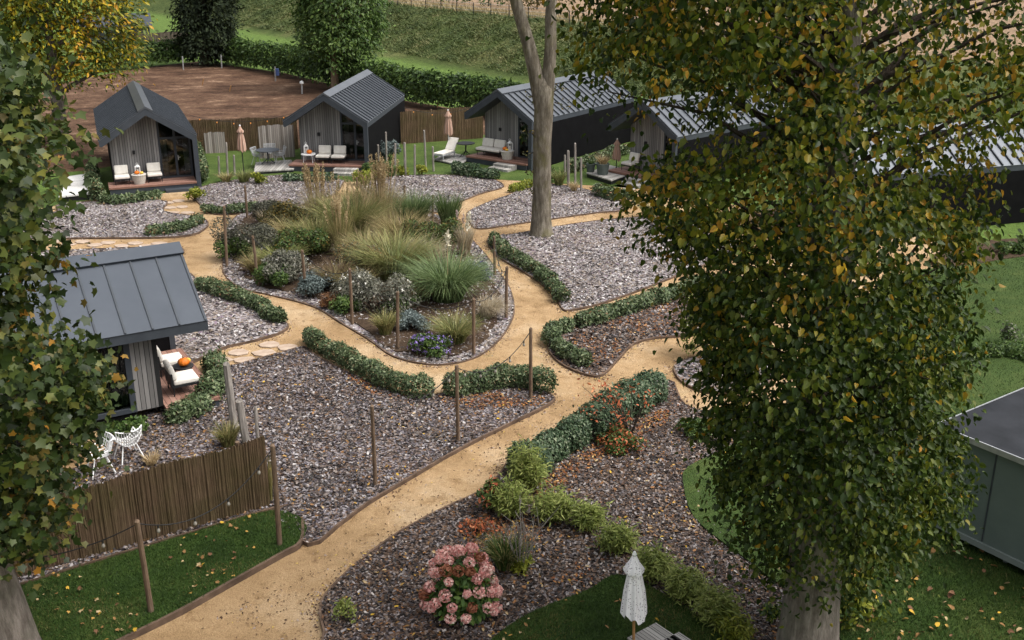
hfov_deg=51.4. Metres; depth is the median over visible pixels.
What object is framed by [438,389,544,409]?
leaf drift
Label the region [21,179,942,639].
sand path
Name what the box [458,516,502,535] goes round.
shrub
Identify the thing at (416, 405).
string light
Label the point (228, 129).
reed fence
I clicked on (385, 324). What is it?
ornamental grass
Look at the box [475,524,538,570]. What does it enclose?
strap leaf plant
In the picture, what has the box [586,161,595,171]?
plant pot
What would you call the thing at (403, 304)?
shrub
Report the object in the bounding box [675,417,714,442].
shrub
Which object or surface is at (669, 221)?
shrub
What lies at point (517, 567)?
shrub
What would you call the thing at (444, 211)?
ornamental grass
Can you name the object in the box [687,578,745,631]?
bamboo shrub
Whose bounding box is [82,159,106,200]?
hedge
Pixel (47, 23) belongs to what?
yellowing tree
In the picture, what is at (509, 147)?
lantern
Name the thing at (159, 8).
ground
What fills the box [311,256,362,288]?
ornamental grass
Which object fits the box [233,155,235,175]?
wooden post
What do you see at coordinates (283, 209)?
shrub
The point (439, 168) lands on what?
cabin lawn
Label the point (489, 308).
ornamental grass
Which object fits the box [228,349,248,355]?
flagstone
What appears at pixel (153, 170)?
armchair
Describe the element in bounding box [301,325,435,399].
hedge
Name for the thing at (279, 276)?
shrub
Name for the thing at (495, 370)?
string light
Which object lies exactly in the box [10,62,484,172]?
bare field
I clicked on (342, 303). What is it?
shrub
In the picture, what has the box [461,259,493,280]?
shrub
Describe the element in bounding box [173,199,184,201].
flagstone
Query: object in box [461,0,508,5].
field bush
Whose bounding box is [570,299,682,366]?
leaf drift
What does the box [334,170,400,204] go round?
ornamental grass
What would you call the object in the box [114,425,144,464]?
garden chair
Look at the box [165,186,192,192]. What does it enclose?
deck steps
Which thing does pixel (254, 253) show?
wooden post
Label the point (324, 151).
armchair
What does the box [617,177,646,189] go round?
deck steps
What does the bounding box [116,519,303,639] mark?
lawn edging
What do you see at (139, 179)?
tub table
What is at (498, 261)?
string light
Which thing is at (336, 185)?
ornamental grass
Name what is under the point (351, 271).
ornamental grass
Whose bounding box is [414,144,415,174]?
wooden post
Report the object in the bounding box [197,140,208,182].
hedge
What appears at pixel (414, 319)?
shrub
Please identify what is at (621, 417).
orange shrub
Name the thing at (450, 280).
ornamental grass
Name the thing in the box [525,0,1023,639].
lime tree
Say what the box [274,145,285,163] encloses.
garden chair
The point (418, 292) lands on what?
shrub
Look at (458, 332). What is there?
ornamental grass
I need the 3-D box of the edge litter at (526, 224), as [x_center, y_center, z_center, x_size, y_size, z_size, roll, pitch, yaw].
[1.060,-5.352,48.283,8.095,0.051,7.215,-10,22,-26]
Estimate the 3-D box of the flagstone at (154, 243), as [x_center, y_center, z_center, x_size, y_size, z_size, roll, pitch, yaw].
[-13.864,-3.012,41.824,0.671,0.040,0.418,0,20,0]
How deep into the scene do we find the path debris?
20.36 m
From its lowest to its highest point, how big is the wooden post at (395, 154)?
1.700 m
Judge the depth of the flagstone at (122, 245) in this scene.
41.47 m
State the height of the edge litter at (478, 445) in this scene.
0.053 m
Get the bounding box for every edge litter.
[203,373,564,505]
[211,217,524,369]
[224,320,299,350]
[300,396,708,638]
[460,195,622,229]
[479,222,735,312]
[535,326,745,380]
[663,358,694,393]
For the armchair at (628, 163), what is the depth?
53.04 m
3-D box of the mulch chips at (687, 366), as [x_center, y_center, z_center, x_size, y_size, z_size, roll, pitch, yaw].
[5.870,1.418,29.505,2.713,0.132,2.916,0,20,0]
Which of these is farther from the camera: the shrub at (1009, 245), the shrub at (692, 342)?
the shrub at (1009, 245)
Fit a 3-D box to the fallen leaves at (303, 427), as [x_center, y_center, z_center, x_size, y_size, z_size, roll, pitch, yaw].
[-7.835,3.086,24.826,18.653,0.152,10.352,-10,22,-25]
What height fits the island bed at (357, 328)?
0.060 m
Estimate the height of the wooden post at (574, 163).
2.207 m
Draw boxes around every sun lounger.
[61,174,97,201]
[434,137,458,160]
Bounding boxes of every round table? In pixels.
[255,147,279,164]
[456,141,474,156]
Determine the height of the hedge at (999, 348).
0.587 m
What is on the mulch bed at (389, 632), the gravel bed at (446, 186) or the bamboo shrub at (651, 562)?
the bamboo shrub at (651, 562)
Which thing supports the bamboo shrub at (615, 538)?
on the mulch bed at (389, 632)
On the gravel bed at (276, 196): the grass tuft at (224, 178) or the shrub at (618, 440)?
the grass tuft at (224, 178)
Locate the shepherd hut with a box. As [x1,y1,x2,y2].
[934,387,1023,569]
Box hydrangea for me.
[418,542,503,625]
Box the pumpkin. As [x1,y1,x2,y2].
[177,356,189,365]
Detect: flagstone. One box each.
[75,240,89,243]
[87,243,102,246]
[100,241,115,244]
[114,244,128,246]
[127,241,142,244]
[151,242,166,244]
[164,206,176,208]
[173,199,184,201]
[176,205,187,208]
[181,211,193,213]
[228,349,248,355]
[234,356,253,362]
[251,349,276,356]
[259,341,278,347]
[278,344,297,350]
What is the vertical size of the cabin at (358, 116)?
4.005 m
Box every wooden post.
[134,519,153,612]
[217,156,219,175]
[223,205,227,266]
[223,362,237,427]
[225,142,228,176]
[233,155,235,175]
[235,398,249,443]
[244,186,248,217]
[251,235,259,285]
[254,406,258,437]
[268,456,272,500]
[270,443,281,545]
[301,249,307,296]
[348,268,353,324]
[370,404,376,484]
[385,132,386,161]
[394,143,395,173]
[396,291,398,347]
[403,142,406,175]
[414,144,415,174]
[423,130,426,166]
[432,146,434,171]
[432,195,433,221]
[455,365,459,441]
[472,298,475,352]
[493,236,495,274]
[504,266,507,317]
[529,327,532,398]
[564,155,565,175]
[567,150,569,186]
[574,143,575,184]
[580,157,581,190]
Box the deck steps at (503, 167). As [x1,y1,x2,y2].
[488,162,516,171]
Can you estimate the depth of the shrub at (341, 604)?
18.70 m
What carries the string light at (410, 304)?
hanging from the wooden post at (397, 319)
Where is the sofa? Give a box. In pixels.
[475,138,506,154]
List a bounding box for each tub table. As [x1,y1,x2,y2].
[131,173,145,184]
[500,150,513,159]
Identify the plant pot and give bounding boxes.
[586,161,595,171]
[594,152,613,174]
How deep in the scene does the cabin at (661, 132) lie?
52.14 m
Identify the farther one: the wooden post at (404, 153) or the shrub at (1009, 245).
the wooden post at (404, 153)
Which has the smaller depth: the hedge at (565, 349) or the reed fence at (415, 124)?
the hedge at (565, 349)
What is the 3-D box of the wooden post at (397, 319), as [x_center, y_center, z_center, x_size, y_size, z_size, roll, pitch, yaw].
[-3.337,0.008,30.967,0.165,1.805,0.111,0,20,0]
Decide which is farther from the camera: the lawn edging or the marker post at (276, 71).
the marker post at (276, 71)
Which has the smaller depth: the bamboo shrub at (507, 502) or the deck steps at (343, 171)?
the bamboo shrub at (507, 502)
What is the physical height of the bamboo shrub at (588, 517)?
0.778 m
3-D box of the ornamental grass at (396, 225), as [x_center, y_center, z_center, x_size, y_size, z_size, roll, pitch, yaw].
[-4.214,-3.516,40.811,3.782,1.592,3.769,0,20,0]
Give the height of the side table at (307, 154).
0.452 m
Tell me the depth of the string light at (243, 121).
58.52 m
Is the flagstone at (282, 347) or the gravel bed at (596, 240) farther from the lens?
the gravel bed at (596, 240)
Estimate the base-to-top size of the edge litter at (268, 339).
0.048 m
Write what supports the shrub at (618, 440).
on the mulch bed at (389, 632)
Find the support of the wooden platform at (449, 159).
on the cabin lawn at (439, 168)
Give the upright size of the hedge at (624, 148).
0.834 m
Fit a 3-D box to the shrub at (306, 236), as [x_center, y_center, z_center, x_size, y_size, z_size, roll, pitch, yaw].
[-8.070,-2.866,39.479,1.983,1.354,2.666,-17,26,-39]
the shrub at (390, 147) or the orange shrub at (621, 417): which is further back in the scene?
the shrub at (390, 147)
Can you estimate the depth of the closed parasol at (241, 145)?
53.09 m
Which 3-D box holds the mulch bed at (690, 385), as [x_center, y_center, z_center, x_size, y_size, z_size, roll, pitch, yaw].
[5.873,1.448,29.524,2.749,0.083,2.914,0,20,0]
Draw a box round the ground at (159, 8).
[0,0,1023,240]
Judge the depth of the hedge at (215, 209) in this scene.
46.19 m
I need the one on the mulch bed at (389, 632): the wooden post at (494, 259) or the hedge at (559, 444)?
the hedge at (559, 444)
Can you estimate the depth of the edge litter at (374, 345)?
32.21 m
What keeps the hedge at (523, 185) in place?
on the gravel bed at (553, 200)
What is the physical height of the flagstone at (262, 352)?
0.040 m
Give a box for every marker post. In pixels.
[274,67,278,80]
[300,81,303,93]
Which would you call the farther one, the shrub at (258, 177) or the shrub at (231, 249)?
the shrub at (258, 177)
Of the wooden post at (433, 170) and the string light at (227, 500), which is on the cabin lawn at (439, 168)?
the wooden post at (433, 170)
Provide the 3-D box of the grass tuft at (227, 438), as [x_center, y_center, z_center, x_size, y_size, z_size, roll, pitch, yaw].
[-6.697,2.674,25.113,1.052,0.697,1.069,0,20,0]
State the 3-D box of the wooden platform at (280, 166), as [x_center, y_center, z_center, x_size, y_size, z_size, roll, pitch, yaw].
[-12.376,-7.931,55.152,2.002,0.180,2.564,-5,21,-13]
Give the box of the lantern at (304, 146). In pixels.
[303,142,308,153]
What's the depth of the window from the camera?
26.13 m
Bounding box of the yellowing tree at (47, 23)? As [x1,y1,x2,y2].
[0,0,162,145]
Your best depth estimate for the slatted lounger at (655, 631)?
17.81 m
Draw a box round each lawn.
[15,135,787,208]
[21,510,306,639]
[491,575,720,639]
[683,257,1023,587]
[839,514,1023,639]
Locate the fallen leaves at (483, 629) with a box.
[321,409,779,639]
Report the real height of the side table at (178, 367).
0.411 m
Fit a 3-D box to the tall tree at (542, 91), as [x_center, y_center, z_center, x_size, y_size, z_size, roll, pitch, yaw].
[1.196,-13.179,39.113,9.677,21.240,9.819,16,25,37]
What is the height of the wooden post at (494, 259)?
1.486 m
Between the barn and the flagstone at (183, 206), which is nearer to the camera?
the flagstone at (183, 206)
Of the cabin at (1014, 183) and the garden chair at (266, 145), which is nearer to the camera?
the cabin at (1014, 183)
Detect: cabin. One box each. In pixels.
[0,241,220,446]
[93,81,201,194]
[282,69,404,171]
[464,71,633,170]
[608,84,790,185]
[761,119,1023,232]
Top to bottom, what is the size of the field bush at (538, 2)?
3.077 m
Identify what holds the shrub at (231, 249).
on the island bed at (357, 328)
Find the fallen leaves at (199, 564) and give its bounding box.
[27,513,256,639]
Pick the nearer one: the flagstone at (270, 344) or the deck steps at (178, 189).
the flagstone at (270, 344)
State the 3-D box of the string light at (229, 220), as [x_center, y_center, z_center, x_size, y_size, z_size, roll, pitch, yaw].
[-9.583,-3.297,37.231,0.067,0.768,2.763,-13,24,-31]
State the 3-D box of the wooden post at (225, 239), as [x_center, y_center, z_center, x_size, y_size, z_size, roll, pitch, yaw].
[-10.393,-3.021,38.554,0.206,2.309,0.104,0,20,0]
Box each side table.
[172,362,193,371]
[301,152,315,162]
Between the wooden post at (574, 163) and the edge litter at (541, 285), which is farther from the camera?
the wooden post at (574, 163)
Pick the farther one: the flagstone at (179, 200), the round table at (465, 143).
the round table at (465, 143)
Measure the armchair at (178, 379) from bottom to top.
0.832 m
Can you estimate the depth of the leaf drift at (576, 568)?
20.04 m
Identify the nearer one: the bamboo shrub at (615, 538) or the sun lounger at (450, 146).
the bamboo shrub at (615, 538)
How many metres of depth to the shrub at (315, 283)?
35.42 m
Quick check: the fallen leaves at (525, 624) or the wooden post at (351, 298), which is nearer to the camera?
the fallen leaves at (525, 624)
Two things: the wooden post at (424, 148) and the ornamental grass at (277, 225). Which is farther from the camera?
the wooden post at (424, 148)
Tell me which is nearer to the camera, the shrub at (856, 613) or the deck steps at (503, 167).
the shrub at (856, 613)
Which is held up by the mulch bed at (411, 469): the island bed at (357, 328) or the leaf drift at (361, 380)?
the leaf drift at (361, 380)
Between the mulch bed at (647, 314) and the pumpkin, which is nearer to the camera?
the pumpkin
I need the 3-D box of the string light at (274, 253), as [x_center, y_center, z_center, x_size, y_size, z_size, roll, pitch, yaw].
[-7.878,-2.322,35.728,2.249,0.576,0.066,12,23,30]
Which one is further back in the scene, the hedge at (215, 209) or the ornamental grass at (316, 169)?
the hedge at (215, 209)
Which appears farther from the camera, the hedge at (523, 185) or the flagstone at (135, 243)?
the hedge at (523, 185)
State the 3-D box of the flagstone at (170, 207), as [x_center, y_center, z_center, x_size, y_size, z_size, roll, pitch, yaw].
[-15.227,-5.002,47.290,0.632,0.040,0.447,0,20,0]
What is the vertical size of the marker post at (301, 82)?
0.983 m
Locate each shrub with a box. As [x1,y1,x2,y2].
[182,186,207,200]
[209,216,280,258]
[213,234,251,259]
[248,198,279,221]
[251,172,267,183]
[251,261,292,287]
[257,199,320,231]
[260,247,308,283]
[268,226,329,253]
[295,268,337,295]
[317,290,354,307]
[328,291,361,315]
[329,267,415,313]
[331,596,356,623]
[333,240,380,272]
[352,168,375,183]
[361,160,395,176]
[379,276,432,301]
[380,139,401,158]
[381,291,422,313]
[393,165,409,174]
[394,309,431,331]
[400,216,464,247]
[416,164,427,174]
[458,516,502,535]
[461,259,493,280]
[475,475,499,511]
[483,473,535,519]
[498,495,558,570]
[502,433,554,492]
[510,553,534,576]
[524,480,579,526]
[565,496,613,533]
[569,373,660,433]
[587,513,643,556]
[595,422,648,455]
[623,537,684,583]
[653,207,693,227]
[657,557,715,608]
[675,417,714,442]
[680,294,731,355]
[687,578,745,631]
[711,606,763,639]
[757,601,781,623]
[840,583,891,630]
[994,241,1023,254]
[999,320,1023,343]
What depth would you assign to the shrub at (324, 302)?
34.42 m
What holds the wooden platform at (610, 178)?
on the cabin lawn at (439, 168)
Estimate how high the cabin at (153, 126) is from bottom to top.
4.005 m
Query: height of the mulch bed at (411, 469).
0.100 m
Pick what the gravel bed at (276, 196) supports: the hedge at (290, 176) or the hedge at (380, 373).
the hedge at (290, 176)
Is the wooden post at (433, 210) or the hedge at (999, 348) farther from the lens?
the wooden post at (433, 210)
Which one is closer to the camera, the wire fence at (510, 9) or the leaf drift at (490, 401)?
the leaf drift at (490, 401)
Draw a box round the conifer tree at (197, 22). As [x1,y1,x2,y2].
[163,0,249,67]
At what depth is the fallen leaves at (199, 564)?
19.66 m
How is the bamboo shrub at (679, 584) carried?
on the mulch bed at (389, 632)
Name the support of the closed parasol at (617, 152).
on the cabin lawn at (439, 168)
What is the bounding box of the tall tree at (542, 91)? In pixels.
[510,0,570,237]
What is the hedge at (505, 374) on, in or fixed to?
on the mulch bed at (411, 469)
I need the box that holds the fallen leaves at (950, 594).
[840,532,1023,639]
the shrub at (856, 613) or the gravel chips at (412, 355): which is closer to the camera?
the shrub at (856, 613)
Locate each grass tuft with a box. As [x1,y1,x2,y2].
[139,447,162,466]
[209,412,245,447]
[217,170,233,181]
[231,167,253,182]
[551,168,566,185]
[566,180,578,190]
[635,201,654,215]
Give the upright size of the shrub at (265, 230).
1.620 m
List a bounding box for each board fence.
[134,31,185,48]
[204,132,225,152]
[258,124,294,158]
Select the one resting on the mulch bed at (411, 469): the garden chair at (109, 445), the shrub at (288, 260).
the garden chair at (109, 445)
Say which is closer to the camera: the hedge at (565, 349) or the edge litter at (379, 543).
the edge litter at (379, 543)
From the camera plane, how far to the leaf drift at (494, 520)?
21.59 m
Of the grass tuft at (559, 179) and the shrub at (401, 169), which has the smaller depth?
the grass tuft at (559, 179)
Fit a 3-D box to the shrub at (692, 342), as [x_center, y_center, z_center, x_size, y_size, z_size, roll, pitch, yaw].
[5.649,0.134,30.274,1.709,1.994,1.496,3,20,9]
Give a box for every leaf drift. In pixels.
[347,374,411,402]
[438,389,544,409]
[467,511,543,547]
[525,399,681,503]
[552,541,601,584]
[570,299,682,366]
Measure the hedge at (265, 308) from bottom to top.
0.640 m
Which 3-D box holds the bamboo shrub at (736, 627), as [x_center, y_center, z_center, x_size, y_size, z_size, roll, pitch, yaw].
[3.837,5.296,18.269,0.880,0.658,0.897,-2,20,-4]
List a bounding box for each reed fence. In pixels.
[13,435,270,576]
[189,116,298,150]
[400,106,482,143]
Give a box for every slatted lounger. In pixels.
[627,623,679,639]
[667,632,690,639]
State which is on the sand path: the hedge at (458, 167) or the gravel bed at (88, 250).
the gravel bed at (88, 250)
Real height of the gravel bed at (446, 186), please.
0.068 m
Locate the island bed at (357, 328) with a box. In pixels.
[222,201,514,365]
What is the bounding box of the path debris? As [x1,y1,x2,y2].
[201,376,614,639]
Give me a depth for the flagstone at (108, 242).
41.88 m
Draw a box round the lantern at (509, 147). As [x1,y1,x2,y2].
[507,139,512,150]
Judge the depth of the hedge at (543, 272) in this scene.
37.93 m
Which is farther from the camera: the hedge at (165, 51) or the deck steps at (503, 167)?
the hedge at (165, 51)
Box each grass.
[231,249,270,274]
[246,235,314,263]
[255,209,274,229]
[263,214,320,235]
[277,210,351,252]
[292,172,408,238]
[295,161,336,227]
[311,171,360,208]
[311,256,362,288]
[321,219,466,279]
[322,191,357,254]
[325,220,411,250]
[329,263,382,294]
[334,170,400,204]
[347,152,413,229]
[359,205,441,250]
[368,305,402,334]
[374,211,516,303]
[385,185,442,222]
[388,0,773,42]
[402,233,461,270]
[418,304,495,343]
[430,189,465,227]
[452,210,479,255]
[475,293,516,317]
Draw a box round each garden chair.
[87,432,115,479]
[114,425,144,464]
[250,146,264,164]
[263,143,275,159]
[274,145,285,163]
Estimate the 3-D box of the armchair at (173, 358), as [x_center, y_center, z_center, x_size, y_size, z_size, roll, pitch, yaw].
[-9.248,1.018,28.587,0.748,0.832,0.691,-11,23,-28]
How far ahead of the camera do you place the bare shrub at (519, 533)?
19.95 m
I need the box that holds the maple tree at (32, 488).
[0,13,138,639]
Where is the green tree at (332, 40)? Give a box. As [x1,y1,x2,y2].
[281,0,399,88]
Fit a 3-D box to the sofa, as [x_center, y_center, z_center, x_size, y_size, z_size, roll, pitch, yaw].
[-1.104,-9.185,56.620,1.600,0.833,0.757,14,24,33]
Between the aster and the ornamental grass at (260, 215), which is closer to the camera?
the aster
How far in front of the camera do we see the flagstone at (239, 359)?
30.39 m
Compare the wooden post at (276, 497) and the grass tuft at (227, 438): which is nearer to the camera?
the wooden post at (276, 497)
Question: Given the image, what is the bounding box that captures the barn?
[77,13,151,45]
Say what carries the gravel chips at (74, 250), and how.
on the gravel bed at (88, 250)
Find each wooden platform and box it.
[254,160,293,173]
[435,153,465,163]
[586,165,624,184]
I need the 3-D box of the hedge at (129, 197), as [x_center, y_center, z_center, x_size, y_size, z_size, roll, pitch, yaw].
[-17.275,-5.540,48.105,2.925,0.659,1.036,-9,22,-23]
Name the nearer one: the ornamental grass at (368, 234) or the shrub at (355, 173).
the ornamental grass at (368, 234)
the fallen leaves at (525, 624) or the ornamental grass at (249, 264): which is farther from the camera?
the ornamental grass at (249, 264)
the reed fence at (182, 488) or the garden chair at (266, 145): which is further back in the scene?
the garden chair at (266, 145)
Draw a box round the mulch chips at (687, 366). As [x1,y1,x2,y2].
[674,356,767,386]
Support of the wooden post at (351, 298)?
on the island bed at (357, 328)
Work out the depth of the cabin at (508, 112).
56.70 m
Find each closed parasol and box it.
[237,125,245,173]
[444,109,452,154]
[612,138,620,167]
[620,551,646,639]
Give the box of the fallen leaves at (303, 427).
[46,351,541,569]
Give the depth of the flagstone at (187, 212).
46.37 m
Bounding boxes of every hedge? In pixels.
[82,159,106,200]
[90,35,197,69]
[96,189,162,204]
[97,414,149,444]
[143,212,204,235]
[162,345,228,423]
[194,275,287,323]
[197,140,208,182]
[199,200,258,213]
[213,33,666,108]
[281,172,336,181]
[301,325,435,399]
[441,361,559,396]
[450,160,500,179]
[487,231,571,302]
[502,365,670,477]
[507,178,532,192]
[539,316,594,367]
[563,144,629,171]
[573,274,712,327]
[590,182,635,200]
[965,339,1023,360]
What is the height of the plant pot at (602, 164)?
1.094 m
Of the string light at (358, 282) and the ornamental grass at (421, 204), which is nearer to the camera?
the string light at (358, 282)
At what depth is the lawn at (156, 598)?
19.94 m
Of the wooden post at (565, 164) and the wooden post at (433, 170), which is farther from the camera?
the wooden post at (433, 170)
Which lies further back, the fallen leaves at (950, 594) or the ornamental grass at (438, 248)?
the ornamental grass at (438, 248)
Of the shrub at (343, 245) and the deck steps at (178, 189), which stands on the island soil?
the shrub at (343, 245)
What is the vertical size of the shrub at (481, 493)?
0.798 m
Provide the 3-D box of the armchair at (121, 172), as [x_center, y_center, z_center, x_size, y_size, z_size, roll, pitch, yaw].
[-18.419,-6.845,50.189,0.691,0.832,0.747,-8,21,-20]
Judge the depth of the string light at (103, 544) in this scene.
18.41 m
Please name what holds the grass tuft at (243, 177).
on the gravel bed at (276, 196)
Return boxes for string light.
[16,525,134,566]
[140,451,270,532]
[194,113,291,123]
[224,208,251,242]
[253,238,300,259]
[303,253,347,277]
[351,272,395,300]
[374,369,455,414]
[400,295,471,313]
[459,332,529,377]
[476,269,506,305]
[494,239,504,275]
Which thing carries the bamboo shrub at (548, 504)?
on the mulch bed at (389, 632)
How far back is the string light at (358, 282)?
31.79 m
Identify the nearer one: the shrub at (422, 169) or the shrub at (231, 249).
the shrub at (231, 249)
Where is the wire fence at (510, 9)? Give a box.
[394,0,901,50]
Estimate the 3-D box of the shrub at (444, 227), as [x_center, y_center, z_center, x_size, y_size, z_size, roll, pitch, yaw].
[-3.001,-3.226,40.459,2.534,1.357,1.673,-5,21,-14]
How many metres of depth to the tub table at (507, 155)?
55.48 m
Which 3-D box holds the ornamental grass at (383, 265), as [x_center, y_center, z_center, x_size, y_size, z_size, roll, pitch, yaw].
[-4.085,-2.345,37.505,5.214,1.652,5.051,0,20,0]
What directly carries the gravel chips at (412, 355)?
on the island soil
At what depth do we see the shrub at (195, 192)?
48.24 m
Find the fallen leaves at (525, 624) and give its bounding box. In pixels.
[491,592,662,635]
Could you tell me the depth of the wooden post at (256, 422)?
24.86 m
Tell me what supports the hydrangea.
on the mulch bed at (389, 632)
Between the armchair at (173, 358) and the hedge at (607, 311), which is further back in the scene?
the hedge at (607, 311)
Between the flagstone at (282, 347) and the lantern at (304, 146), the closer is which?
the flagstone at (282, 347)
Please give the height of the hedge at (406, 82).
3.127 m
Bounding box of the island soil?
[233,204,500,356]
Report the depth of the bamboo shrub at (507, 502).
21.94 m
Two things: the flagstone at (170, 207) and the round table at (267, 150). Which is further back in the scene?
the round table at (267, 150)
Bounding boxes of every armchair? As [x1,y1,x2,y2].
[113,165,130,184]
[146,162,162,182]
[156,345,181,377]
[163,359,198,396]
[315,145,331,162]
[330,145,347,163]
[621,152,640,169]
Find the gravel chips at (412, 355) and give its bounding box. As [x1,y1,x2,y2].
[223,200,513,363]
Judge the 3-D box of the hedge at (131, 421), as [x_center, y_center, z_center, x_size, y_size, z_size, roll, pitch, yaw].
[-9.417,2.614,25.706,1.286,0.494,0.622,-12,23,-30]
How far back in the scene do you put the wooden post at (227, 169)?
52.66 m
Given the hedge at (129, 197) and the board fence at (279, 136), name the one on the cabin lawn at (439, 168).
the board fence at (279, 136)
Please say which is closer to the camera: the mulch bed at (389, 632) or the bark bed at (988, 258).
the mulch bed at (389, 632)
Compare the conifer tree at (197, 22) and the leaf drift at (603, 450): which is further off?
the conifer tree at (197, 22)
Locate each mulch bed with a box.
[19,346,554,583]
[319,379,839,639]
[547,272,761,377]
[673,356,770,394]
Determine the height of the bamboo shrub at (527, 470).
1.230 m
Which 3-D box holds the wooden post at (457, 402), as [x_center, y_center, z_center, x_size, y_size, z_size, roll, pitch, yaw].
[-1.291,2.009,25.130,0.094,2.035,0.095,0,20,0]
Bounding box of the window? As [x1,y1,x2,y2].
[11,344,136,427]
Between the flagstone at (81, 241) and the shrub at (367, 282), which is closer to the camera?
the shrub at (367, 282)
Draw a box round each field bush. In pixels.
[363,0,393,8]
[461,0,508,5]
[507,0,574,9]
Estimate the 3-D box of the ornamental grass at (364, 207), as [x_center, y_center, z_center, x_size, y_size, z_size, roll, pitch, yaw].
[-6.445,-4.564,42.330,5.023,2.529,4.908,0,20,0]
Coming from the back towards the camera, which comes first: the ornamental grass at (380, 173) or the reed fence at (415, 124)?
the reed fence at (415, 124)
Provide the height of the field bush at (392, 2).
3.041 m
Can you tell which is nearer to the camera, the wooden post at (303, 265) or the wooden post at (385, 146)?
the wooden post at (303, 265)
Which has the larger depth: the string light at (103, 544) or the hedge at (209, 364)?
the hedge at (209, 364)
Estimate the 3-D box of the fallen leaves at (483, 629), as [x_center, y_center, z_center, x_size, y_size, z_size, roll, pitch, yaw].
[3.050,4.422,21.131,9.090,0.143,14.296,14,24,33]
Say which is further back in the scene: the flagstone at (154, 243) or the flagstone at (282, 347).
the flagstone at (154, 243)
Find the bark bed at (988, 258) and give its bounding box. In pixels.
[931,238,1023,265]
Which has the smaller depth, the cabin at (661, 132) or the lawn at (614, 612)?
the lawn at (614, 612)
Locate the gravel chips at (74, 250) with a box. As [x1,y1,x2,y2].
[31,246,140,258]
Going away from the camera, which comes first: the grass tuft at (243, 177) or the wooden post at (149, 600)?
the wooden post at (149, 600)
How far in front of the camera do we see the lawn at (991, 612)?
19.16 m
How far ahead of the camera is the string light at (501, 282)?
31.84 m
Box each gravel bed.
[30,199,208,239]
[40,247,184,256]
[175,273,288,362]
[196,174,344,214]
[360,174,503,212]
[466,183,622,229]
[487,216,736,311]
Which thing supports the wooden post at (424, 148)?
on the cabin lawn at (439, 168)
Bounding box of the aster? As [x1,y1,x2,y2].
[407,331,452,358]
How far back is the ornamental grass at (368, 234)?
39.31 m
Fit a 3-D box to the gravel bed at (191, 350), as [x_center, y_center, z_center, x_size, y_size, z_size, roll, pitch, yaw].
[-10.618,-0.065,33.668,5.241,0.092,8.179,-17,26,-38]
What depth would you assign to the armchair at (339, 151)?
54.91 m
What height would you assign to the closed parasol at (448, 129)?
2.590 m
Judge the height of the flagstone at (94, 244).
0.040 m
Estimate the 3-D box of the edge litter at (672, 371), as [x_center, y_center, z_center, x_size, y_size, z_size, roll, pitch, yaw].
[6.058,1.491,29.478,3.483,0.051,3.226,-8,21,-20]
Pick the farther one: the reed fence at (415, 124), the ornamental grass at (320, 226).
the reed fence at (415, 124)
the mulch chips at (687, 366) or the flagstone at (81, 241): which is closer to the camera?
the mulch chips at (687, 366)
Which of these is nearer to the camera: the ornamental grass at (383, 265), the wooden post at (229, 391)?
the wooden post at (229, 391)
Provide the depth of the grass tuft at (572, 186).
50.10 m
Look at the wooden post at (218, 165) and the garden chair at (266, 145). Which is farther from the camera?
the garden chair at (266, 145)
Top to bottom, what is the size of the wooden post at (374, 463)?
2.014 m
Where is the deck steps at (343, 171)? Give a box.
[333,167,358,175]
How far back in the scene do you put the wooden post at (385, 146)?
55.80 m

